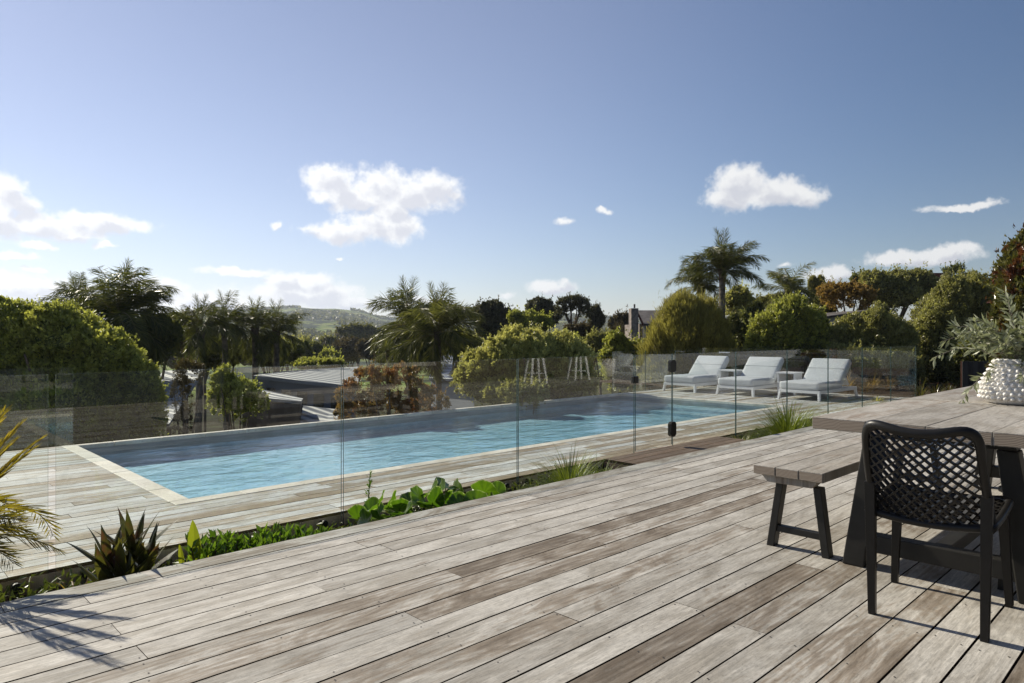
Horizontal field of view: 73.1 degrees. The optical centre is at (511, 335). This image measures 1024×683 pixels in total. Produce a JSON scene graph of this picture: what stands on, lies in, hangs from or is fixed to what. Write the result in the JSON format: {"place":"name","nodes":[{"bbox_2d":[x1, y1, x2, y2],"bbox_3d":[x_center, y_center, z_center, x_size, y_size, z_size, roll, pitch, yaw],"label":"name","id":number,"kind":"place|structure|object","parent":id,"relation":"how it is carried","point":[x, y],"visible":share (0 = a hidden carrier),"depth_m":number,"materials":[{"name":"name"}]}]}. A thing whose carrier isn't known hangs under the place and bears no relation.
{"place":"outdoors","nodes":[
{"label":"outdoors","id":0,"kind":"place"},
{"bbox_2d":[5,470,603,601],"bbox_3d":[1.868,1.559,7.860,21.600,0.057,1.325,0,0,-44],"label":"planting bed","id":1,"kind":"object","parent":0,"point":[61,587],"visible":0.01,"depth_m":4.67,"materials":[{"name":"soil"}]},
{"bbox_2d":[0,404,64,572],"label":"date palm","id":2,"kind":"object","parent":1,"relation":"on","point":[10,527],"visible":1,"depth_m":3.46,"materials":[{"name":"green plant"}]},
{"bbox_2d":[66,506,178,581],"bbox_3d":[-2.065,1.236,3.639,0.551,0.694,0.406,0,0,-2],"label":"cordyline plant","id":3,"kind":"object","parent":1,"relation":"on","point":[116,559],"visible":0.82,"depth_m":3.61,"materials":[{"name":"green plant"}]},
{"bbox_2d":[178,520,209,563],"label":"canna plant","id":4,"kind":"object","parent":1,"relation":"on","point":[193,535],"visible":0.38,"depth_m":3.83,"materials":[{"name":"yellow plant"}]},
{"bbox_2d":[75,365,341,578],"bbox_3d":[-2.094,0.934,4.919,1.963,1.392,0.070,0,0,-44],"label":"glass fence panel","id":5,"kind":"object","parent":1,"relation":"on","point":[325,523],"visible":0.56,"depth_m":5.59,"materials":[{"name":"teal"}]},
{"bbox_2d":[182,529,243,561],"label":"shrub","id":6,"kind":"object","parent":1,"relation":"on","point":[214,549],"visible":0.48,"depth_m":3.91,"materials":[{"name":"green plant"}]},
{"bbox_2d":[207,529,265,554],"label":"shrub","id":7,"kind":"object","parent":1,"relation":"on","point":[236,539],"visible":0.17,"depth_m":4.10,"materials":[{"name":"green plant"}]},
{"bbox_2d":[231,521,289,550],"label":"shrub","id":8,"kind":"object","parent":1,"relation":"on","point":[264,540],"visible":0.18,"depth_m":4.14,"materials":[{"name":"green plant"}]},
{"bbox_2d":[269,523,301,543],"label":"shrub","id":9,"kind":"object","parent":1,"relation":"on","point":[287,527],"visible":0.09,"depth_m":4.31,"materials":[{"name":"green plant"}]},
{"bbox_2d":[282,523,327,539],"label":"shrub","id":10,"kind":"object","parent":1,"relation":"on","point":[298,531],"visible":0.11,"depth_m":4.31,"materials":[{"name":"green plant"}]},
{"bbox_2d":[0,422,812,602],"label":"ground cover","id":11,"kind":"object","parent":1,"relation":"on","point":[52,585],"visible":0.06,"depth_m":4.25,"materials":[{"name":"green plant"}]},
{"bbox_2d":[343,359,508,525],"bbox_3d":[-0.664,0.934,6.298,1.974,1.392,0.070,0,0,-44],"label":"glass fence panel","id":12,"kind":"object","parent":1,"relation":"on","point":[506,485],"visible":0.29,"depth_m":5.61,"materials":[{"name":"teal"}]},
{"bbox_2d":[347,477,505,525],"bbox_3d":[-0.576,1.310,5.114,1.584,0.525,0.464,0,0,-44],"label":"leopard plant","id":13,"kind":"object","parent":1,"relation":"on","point":[370,509],"visible":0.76,"depth_m":4.99,"materials":[{"name":"green plant"}]},
{"bbox_2d":[508,443,619,488],"bbox_3d":[0.534,1.314,6.351,1.211,0.740,1.268,0,0,-44],"label":"grass tuft","id":14,"kind":"object","parent":1,"relation":"on","point":[568,470],"visible":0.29,"depth_m":6.42,"materials":[{"name":"green plant"}]},
{"bbox_2d":[518,355,620,488],"bbox_3d":[0.766,0.934,7.676,1.960,1.392,0.070,0,0,-44],"label":"glass fence panel","id":15,"kind":"object","parent":1,"relation":"on","point":[518,428],"visible":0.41,"depth_m":6.99,"materials":[{"name":"teal"}]},
{"bbox_2d":[604,436,745,469],"bbox_3d":[2.425,1.542,8.414,2.570,0.235,1.279,0,0,-44],"label":"gate step","id":16,"kind":"object","parent":1,"relation":"on","point":[640,457],"visible":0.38,"depth_m":8.48,"materials":[{"name":"brown wood"}]},
{"bbox_2d":[672,352,735,445],"bbox_3d":[2.664,0.934,9.506,1.640,1.392,0.070,0,0,-44],"label":"glass fence panel","id":17,"kind":"object","parent":1,"relation":"on","point":[735,396],"visible":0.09,"depth_m":10.07,"materials":[{"name":"teal"}]},
{"bbox_2d":[631,354,675,451],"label":"glass gate","id":18,"kind":"structure","parent":17,"relation":"attached to","point":[671,424],"depth_m":8.88,"materials":[{"name":"teal"}]},
{"bbox_2d":[731,394,836,440],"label":"grass tuft","id":19,"kind":"object","parent":1,"relation":"on","point":[781,424],"visible":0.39,"depth_m":9.59,"materials":[{"name":"green plant"}]},
{"bbox_2d":[99,308,679,436],"bbox_3d":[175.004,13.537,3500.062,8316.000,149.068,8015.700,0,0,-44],"label":"hills","id":20,"kind":"structure","parent":0,"point":[214,423],"depth_m":145.16,"materials":[{"name":"plant"}]},
{"bbox_2d":[37,271,115,312],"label":"palm tree","id":21,"kind":"object","parent":20,"relation":"on","point":[81,285],"visible":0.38,"depth_m":21.89,"materials":[{"name":"green plant"}]},
{"bbox_2d":[0,293,169,450],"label":"leafy bush","id":22,"kind":"object","parent":20,"relation":"on","point":[91,401],"visible":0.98,"depth_m":12.60,"materials":[{"name":"green plant"}]},
{"bbox_2d":[49,257,181,371],"bbox_3d":[-11.907,0.838,20.921,3.044,6.553,3.476,0,0,-2],"label":"palm tree","id":23,"kind":"object","parent":20,"relation":"on","point":[117,303],"visible":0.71,"depth_m":20.68,"materials":[{"name":"green plant"}]},
{"bbox_2d":[137,306,191,436],"bbox_3d":[-11.325,1.614,21.877,1.762,5.295,1.655,0,0,-44],"label":"garden tree","id":24,"kind":"object","parent":20,"relation":"on","point":[173,338],"visible":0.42,"depth_m":21.75,"materials":[{"name":"green plant"}]},
{"bbox_2d":[160,370,205,435],"bbox_3d":[-9.550,2.876,19.602,1.448,3.368,10.216,0,0,-23],"label":"carport","id":25,"kind":"object","parent":20,"relation":"on","point":[167,379],"visible":0.2,"depth_m":21.11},
{"bbox_2d":[172,306,199,433],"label":"garden tree","id":26,"kind":"object","parent":20,"relation":"on","point":[182,348],"visible":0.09,"depth_m":27.76,"materials":[{"name":"green plant"}]},
{"bbox_2d":[169,356,208,434],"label":"straggly shrub","id":27,"kind":"object","parent":20,"relation":"on","point":[182,381],"visible":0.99,"depth_m":12.54,"materials":[{"name":"green plant"}]},
{"bbox_2d":[174,337,229,387],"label":"tree","id":28,"kind":"object","parent":20,"relation":"on","point":[215,361],"visible":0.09,"depth_m":30.54,"materials":[{"name":"green plant"}]},
{"bbox_2d":[168,293,238,432],"bbox_3d":[-11.558,1.350,26.048,3.111,6.028,2.414,0,0,14],"label":"palm tree","id":29,"kind":"object","parent":20,"relation":"on","point":[201,329],"visible":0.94,"depth_m":25.86,"materials":[{"name":"green plant"}]},
{"bbox_2d":[188,289,259,430],"bbox_3d":[-11.651,1.278,27.964,2.578,6.372,2.882,0,0,31],"label":"palm tree","id":30,"kind":"object","parent":20,"relation":"on","point":[238,330],"visible":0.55,"depth_m":27.93,"materials":[{"name":"green plant"}]},
{"bbox_2d":[219,339,251,426],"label":"tree","id":31,"kind":"object","parent":20,"relation":"on","point":[238,359],"visible":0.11,"depth_m":33.68,"materials":[{"name":"green plant"}]},
{"bbox_2d":[203,362,270,429],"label":"glossy shrub","id":32,"kind":"object","parent":20,"relation":"on","point":[252,399],"visible":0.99,"depth_m":12.64,"materials":[{"name":"green plant"}]},
{"bbox_2d":[229,296,286,386],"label":"palm tree","id":33,"kind":"object","parent":20,"relation":"on","point":[255,357],"visible":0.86,"depth_m":28.88,"materials":[{"name":"green plant"}]},
{"bbox_2d":[242,390,302,428],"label":"garden shed","id":34,"kind":"structure","parent":20,"relation":"on","point":[284,409],"depth_m":16.50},
{"bbox_2d":[241,332,305,373],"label":"tree","id":35,"kind":"object","parent":20,"relation":"on","point":[300,351],"visible":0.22,"depth_m":35.48,"materials":[{"name":"green plant"}]},
{"bbox_2d":[242,298,313,371],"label":"palm tree","id":36,"kind":"object","parent":20,"relation":"on","point":[283,325],"visible":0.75,"depth_m":29.89,"materials":[{"name":"green plant"}]},
{"bbox_2d":[253,367,357,417],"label":"neighbour house","id":37,"kind":"structure","parent":20,"relation":"on","point":[314,387],"depth_m":21.17,"materials":[{"name":"grey roof metal"},{"name":"white painted plaster"},{"name":"dark glass"}]},
{"bbox_2d":[314,393,323,407],"bbox_3d":[-5.704,2.164,20.356,0.075,0.913,0.460,0,0,-44],"label":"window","id":38,"kind":"structure","parent":37,"relation":"in","point":[318,398],"depth_m":20.36,"materials":[{"name":"grey glass"}]},
{"bbox_2d":[300,336,330,358],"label":"garden tree","id":39,"kind":"object","parent":20,"relation":"on","point":[317,346],"visible":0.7,"depth_m":74.40,"materials":[{"name":"green plant"}]},
{"bbox_2d":[290,352,347,369],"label":"garden tree","id":40,"kind":"object","parent":20,"relation":"on","point":[305,363],"visible":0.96,"depth_m":41.13,"materials":[{"name":"green plant"}]},
{"bbox_2d":[300,406,338,422],"bbox_3d":[-4.751,3.119,17.000,0.962,2.481,3.306,0,0,-13],"label":"lean to","id":41,"kind":"object","parent":20,"relation":"on","point":[313,414],"visible":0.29,"depth_m":17.18,"materials":[{"name":"grey"}]},
{"bbox_2d":[319,332,338,349],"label":"distant tree","id":42,"kind":"object","parent":20,"relation":"on","point":[330,339],"visible":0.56,"depth_m":134.48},
{"bbox_2d":[318,346,341,357],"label":"garden tree","id":43,"kind":"object","parent":20,"relation":"on","point":[327,352],"visible":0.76,"depth_m":69.56,"materials":[{"name":"green plant"}]},
{"bbox_2d":[332,335,363,366],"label":"garden tree","id":44,"kind":"object","parent":20,"relation":"on","point":[349,352],"visible":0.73,"depth_m":93.68,"materials":[{"name":"green plant"}]},
{"bbox_2d":[334,320,379,381],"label":"garden tree","id":45,"kind":"object","parent":20,"relation":"on","point":[356,329],"visible":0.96,"depth_m":167.73,"materials":[{"name":"green plant"}]},
{"bbox_2d":[355,333,376,392],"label":"garden tree","id":46,"kind":"object","parent":20,"relation":"on","point":[362,345],"visible":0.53,"depth_m":79.24,"materials":[{"name":"green plant"}]},
{"bbox_2d":[372,335,403,414],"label":"palm tree","id":47,"kind":"object","parent":20,"relation":"on","point":[386,350],"visible":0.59,"depth_m":23.96,"materials":[{"name":"green plant"}]},
{"bbox_2d":[332,359,451,419],"bbox_3d":[-2.340,2.159,13.570,2.336,3.408,1.021,0,0,-4],"label":"photinia shrub","id":48,"kind":"object","parent":20,"relation":"on","point":[377,378],"visible":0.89,"depth_m":13.44,"materials":[{"name":"red plant"}]},
{"bbox_2d":[365,275,448,412],"bbox_3d":[-3.973,0.994,27.073,3.699,6.839,3.738,0,0,-17],"label":"palm tree","id":49,"kind":"object","parent":20,"relation":"on","point":[408,300],"visible":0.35,"depth_m":26.53,"materials":[{"name":"green plant"}]},
{"bbox_2d":[201,305,640,355],"bbox_3d":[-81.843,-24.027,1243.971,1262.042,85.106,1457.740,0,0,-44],"label":"woodland","id":50,"kind":"object","parent":20,"relation":"on","point":[326,314],"visible":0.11,"depth_m":1202.24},
{"bbox_2d":[375,279,488,409],"bbox_3d":[-2.334,1.178,21.829,3.583,5.969,3.524,0,0,-44],"label":"palm tree","id":51,"kind":"object","parent":20,"relation":"on","point":[442,318],"visible":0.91,"depth_m":21.65,"materials":[{"name":"green plant"}]},
{"bbox_2d":[429,350,473,409],"bbox_3d":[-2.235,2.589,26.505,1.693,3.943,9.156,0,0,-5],"label":"blue roofed house","id":52,"kind":"structure","parent":20,"relation":"on","point":[455,400],"depth_m":23.27,"materials":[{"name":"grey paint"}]},
{"bbox_2d":[470,296,515,403],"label":"pine tree","id":53,"kind":"object","parent":20,"relation":"on","point":[494,312],"visible":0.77,"depth_m":47.13,"materials":[{"name":"green plant"}]},
{"bbox_2d":[494,374,549,413],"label":"leafy bush","id":54,"kind":"object","parent":20,"relation":"on","point":[530,390],"visible":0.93,"depth_m":14.72,"materials":[{"name":"green plant"}]},
{"bbox_2d":[449,321,600,404],"bbox_3d":[0.292,1.837,17.528,3.775,4.403,2.630,0,0,-15],"label":"leafy bush","id":55,"kind":"object","parent":20,"relation":"on","point":[570,372],"visible":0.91,"depth_m":16.72,"materials":[{"name":"green plant"}]},
{"bbox_2d":[506,305,555,329],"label":"garden tree","id":56,"kind":"object","parent":20,"relation":"on","point":[517,316],"visible":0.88,"depth_m":35.57,"materials":[{"name":"green plant"}]},
{"bbox_2d":[525,291,562,331],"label":"pine tree","id":57,"kind":"object","parent":20,"relation":"on","point":[541,303],"visible":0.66,"depth_m":59.25,"materials":[{"name":"green plant"}]},
{"bbox_2d":[553,291,593,324],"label":"pine tree","id":58,"kind":"object","parent":20,"relation":"on","point":[571,303],"visible":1,"depth_m":55.69,"materials":[{"name":"green plant"}]},
{"bbox_2d":[563,316,595,338],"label":"pine tree","id":59,"kind":"object","parent":20,"relation":"on","point":[583,328],"visible":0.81,"depth_m":41.56,"materials":[{"name":"green plant"}]},
{"bbox_2d":[583,326,609,394],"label":"pine tree","id":60,"kind":"object","parent":20,"relation":"on","point":[593,339],"visible":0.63,"depth_m":33.58,"materials":[{"name":"green plant"}]},
{"bbox_2d":[586,302,608,371],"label":"pine tree","id":61,"kind":"object","parent":20,"relation":"on","point":[597,319],"visible":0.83,"depth_m":57.59,"materials":[{"name":"green plant"}]},
{"bbox_2d":[607,304,628,334],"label":"garden tree","id":62,"kind":"object","parent":20,"relation":"on","point":[622,316],"visible":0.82,"depth_m":61.45,"materials":[{"name":"green plant"}]},
{"bbox_2d":[596,326,642,392],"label":"leafy bush","id":63,"kind":"object","parent":20,"relation":"on","point":[617,341],"visible":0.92,"depth_m":23.63,"materials":[{"name":"green plant"}]},
{"bbox_2d":[625,304,660,342],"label":"chimney house","id":64,"kind":"structure","parent":20,"relation":"on","point":[634,326],"depth_m":45.80,"materials":[{"name":"grey stone"}]},
{"bbox_2d":[664,253,732,300],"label":"palm tree","id":65,"kind":"object","parent":20,"relation":"on","point":[711,288],"visible":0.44,"depth_m":30.67,"materials":[{"name":"green plant"}]},
{"bbox_2d":[674,226,772,316],"bbox_3d":[8.887,-1.526,28.839,3.531,6.218,3.775,0,0,-44],"label":"palm tree","id":66,"kind":"object","parent":20,"relation":"on","point":[722,260],"visible":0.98,"depth_m":28.79,"materials":[{"name":"green plant"}]},
{"bbox_2d":[725,279,758,350],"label":"garden tree","id":67,"kind":"object","parent":20,"relation":"on","point":[741,297],"visible":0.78,"depth_m":33.58,"materials":[{"name":"green plant"}]},
{"bbox_2d":[805,270,827,297],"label":"bush","id":68,"kind":"object","parent":20,"relation":"on","point":[814,282],"visible":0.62,"depth_m":51.70,"materials":[{"name":"green plant"}]},
{"bbox_2d":[826,310,865,325],"bbox_3d":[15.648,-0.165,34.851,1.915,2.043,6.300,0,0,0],"label":"grey house","id":69,"kind":"structure","parent":20,"relation":"on","point":[832,316],"depth_m":32.81,"materials":[{"name":"grey paint"}]},
{"bbox_2d":[815,276,878,311],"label":"garden tree","id":70,"kind":"object","parent":20,"relation":"on","point":[831,292],"visible":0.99,"depth_m":35.46,"materials":[{"name":"orange plant"}]},
{"bbox_2d":[858,261,950,317],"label":"garden tree","id":71,"kind":"object","parent":20,"relation":"on","point":[897,287],"visible":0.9,"depth_m":42.70,"materials":[{"name":"green plant"}]},
{"bbox_2d":[940,260,965,276],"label":"garden tree","id":72,"kind":"object","parent":20,"relation":"on","point":[955,267],"visible":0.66,"depth_m":59.60,"materials":[{"name":"green plant"}]},
{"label":"pool deck frame","id":73,"kind":"structure","parent":20,"relation":"on","visible":0},
{"bbox_2d":[0,386,908,582],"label":"pool deck","id":74,"kind":"structure","parent":73,"relation":"on","point":[81,495],"depth_m":6.49,"materials":[{"name":"grey wood"}]},
{"bbox_2d":[0,419,812,600],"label":"deck fascia","id":75,"kind":"structure","parent":74,"relation":"attached to","point":[37,580],"depth_m":4.76,"materials":[{"name":"brown wood"}]},
{"bbox_2d":[86,396,767,498],"bbox_3d":[-0.109,2.925,11.562,13.550,2.871,4.400,0,0,-44],"label":"pool shell","id":76,"kind":"object","parent":74,"relation":"in","point":[223,487],"visible":0.17,"depth_m":10.25,"materials":[{"name":"blue paint"}]},
{"bbox_2d":[95,398,754,497],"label":"pool water","id":77,"kind":"structure","parent":76,"relation":"in","point":[626,402],"depth_m":11.01,"materials":[{"name":"liquid"}]},
{"bbox_2d":[61,393,788,505],"bbox_3d":[-0.069,1.460,11.520,11.880,0.055,4.335,0,0,-44],"label":"pool coping","id":78,"kind":"object","parent":76,"relation":"on","point":[168,495],"visible":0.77,"depth_m":9.28,"materials":[{"name":"stone"}]},
{"bbox_2d":[662,355,728,392],"bbox_3d":[4.983,0.995,18.317,2.069,0.884,0.969,0,0,-44],"label":"sun lounger","id":79,"kind":"object","parent":74,"relation":"on","point":[704,372],"visible":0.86,"depth_m":18.10,"materials":[{"name":"white"}]},
{"bbox_2d":[718,369,742,391],"bbox_3d":[5.691,1.165,17.944,0.480,0.544,0.480,0,0,-44],"label":"side table","id":80,"kind":"object","parent":74,"relation":"on","point":[723,373],"visible":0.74,"depth_m":17.94,"materials":[{"name":"white"}]},
{"bbox_2d":[716,357,783,396],"bbox_3d":[6.045,0.995,17.259,0.969,0.884,2.069,0,0,45],"label":"sun lounger","id":81,"kind":"object","parent":74,"relation":"on","point":[758,373],"visible":0.95,"depth_m":17.14,"materials":[{"name":"white"}]},
{"bbox_2d":[776,371,803,394],"bbox_3d":[6.766,1.165,16.828,0.480,0.544,0.480,0,0,-44],"label":"side table","id":82,"kind":"object","parent":74,"relation":"on","point":[781,376],"visible":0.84,"depth_m":16.82,"materials":[{"name":"white"}]},
{"bbox_2d":[777,358,857,401],"bbox_3d":[7.111,0.995,16.023,2.069,0.884,0.969,0,0,-42],"label":"sun lounger","id":83,"kind":"object","parent":74,"relation":"on","point":[813,380],"visible":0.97,"depth_m":15.95,"materials":[{"name":"white"}]},
{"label":"deck frame","id":84,"kind":"structure","parent":20,"relation":"on","visible":0},
{"bbox_2d":[0,426,1023,682],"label":"deck","id":85,"kind":"structure","parent":84,"relation":"on","point":[502,578],"depth_m":2.99,"materials":[{"name":"grey wood"}]},
{"bbox_2d":[73,461,1008,680],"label":"deck screws","id":86,"kind":"object","parent":85,"relation":"on","point":[531,604],"visible":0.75,"depth_m":3.03,"materials":[{"name":"grey metal"}]},
{"bbox_2d":[753,435,943,558],"bbox_3d":[2.238,0.934,4.417,2.158,0.451,0.384,0,0,-44],"label":"dining bench","id":87,"kind":"object","parent":85,"relation":"on","point":[813,468],"visible":0.56,"depth_m":3.77,"materials":[{"name":"grey wood"}]},
{"bbox_2d":[813,386,1023,603],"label":"dining table","id":88,"kind":"object","parent":85,"relation":"on","point":[999,428],"visible":0.65,"depth_m":3.36,"materials":[{"name":"grey wood"}]},
{"bbox_2d":[976,358,1023,405],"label":"vase","id":89,"kind":"object","parent":88,"relation":"on","point":[1002,386],"visible":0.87,"depth_m":4.07,"materials":[{"name":"white ceramic"}]},
{"bbox_2d":[929,286,1023,402],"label":"olive branches","id":90,"kind":"object","parent":89,"relation":"in","point":[1004,341],"visible":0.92,"depth_m":4.15,"materials":[{"name":"green plant"}]},
{"bbox_2d":[862,420,1013,642],"bbox_3d":[1.756,0.749,2.870,0.482,0.822,0.659,0,0,42],"label":"lattice chair","id":91,"kind":"object","parent":85,"relation":"on","point":[985,515],"visible":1,"depth_m":2.71,"materials":[{"name":"black plastic"}]},
{"bbox_2d":[0,0,1023,320],"label":"sky","id":92,"kind":"structure","parent":0,"point":[315,154],"materials":[{"name":"blue"}]},
{"bbox_2d":[599,377,960,397],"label":"garden ground","id":93,"kind":"structure","parent":0,"point":[899,391],"depth_m":19.50,"materials":[{"name":"soil"}]},
{"bbox_2d":[633,278,742,390],"bbox_3d":[5.683,0.423,21.910,3.205,4.434,3.124,0,0,-44],"label":"feathery bush","id":94,"kind":"object","parent":93,"relation":"on","point":[684,322],"visible":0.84,"depth_m":21.20,"materials":[{"name":"green plant"}]},
{"bbox_2d":[676,347,742,374],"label":"bush","id":95,"kind":"object","parent":93,"relation":"on","point":[731,364],"visible":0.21,"depth_m":20.99,"materials":[{"name":"green plant"}]},
{"bbox_2d":[726,305,759,350],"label":"bush","id":96,"kind":"object","parent":93,"relation":"on","point":[741,328],"visible":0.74,"depth_m":26.75,"materials":[{"name":"green plant"}]},
{"bbox_2d":[738,293,767,316],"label":"bush","id":97,"kind":"object","parent":93,"relation":"on","point":[755,306],"visible":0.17,"depth_m":28.68,"materials":[{"name":"green plant"}]},
{"bbox_2d":[736,341,821,379],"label":"bush","id":98,"kind":"object","parent":93,"relation":"on","point":[794,362],"visible":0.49,"depth_m":20.65,"materials":[{"name":"green plant"}]},
{"bbox_2d":[750,262,821,309],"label":"palm tree","id":99,"kind":"object","parent":93,"relation":"on","point":[789,283],"visible":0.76,"depth_m":30.70,"materials":[{"name":"green plant"}]},
{"bbox_2d":[742,289,832,352],"bbox_3d":[8.734,0.448,21.807,2.820,3.844,2.488,0,0,-44],"label":"leafy bush","id":100,"kind":"object","parent":93,"relation":"on","point":[789,321],"visible":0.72,"depth_m":21.25,"materials":[{"name":"green plant"}]},
{"bbox_2d":[739,351,853,385],"bbox_3d":[7.600,1.030,21.215,0.090,1.060,5.500,0,0,-44],"label":"timber fence","id":101,"kind":"object","parent":93,"relation":"on","point":[808,357],"visible":0.16,"depth_m":20.00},
{"bbox_2d":[825,338,923,388],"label":"bush","id":102,"kind":"object","parent":93,"relation":"on","point":[876,360],"visible":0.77,"depth_m":19.66,"materials":[{"name":"green plant"}]},
{"bbox_2d":[824,300,927,384],"bbox_3d":[11.109,0.776,21.470,3.588,3.738,2.330,0,0,0],"label":"clipped hedge","id":103,"kind":"object","parent":93,"relation":"on","point":[878,324],"visible":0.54,"depth_m":20.81,"materials":[{"name":"green plant"}]},
{"bbox_2d":[904,379,938,396],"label":"flax plant","id":104,"kind":"object","parent":93,"relation":"on","point":[920,392],"visible":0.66,"depth_m":16.25,"materials":[{"name":"green plant"}]},
{"bbox_2d":[907,265,993,383],"bbox_3d":[14.426,0.445,22.390,3.581,5.435,2.674,0,0,-6],"label":"bushy tree","id":105,"kind":"object","parent":93,"relation":"on","point":[961,299],"visible":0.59,"depth_m":21.72,"materials":[{"name":"green plant"}]},
{"bbox_2d":[945,333,990,386],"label":"bush","id":106,"kind":"object","parent":93,"relation":"on","point":[954,363],"visible":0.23,"depth_m":19.32,"materials":[{"name":"green plant"}]},
{"bbox_2d":[961,361,987,387],"bbox_3d":[11.629,1.100,17.230,0.918,0.920,0.079,0,0,-1],"label":"dark screen","id":107,"kind":"object","parent":93,"relation":"on","point":[968,368],"visible":0.5,"depth_m":17.20,"materials":[{"name":"black metal"}]},
{"bbox_2d":[978,222,1023,368],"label":"magnolia tree","id":108,"kind":"object","parent":93,"relation":"on","point":[1008,270],"visible":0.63,"depth_m":14.27,"materials":[{"name":"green plant"}]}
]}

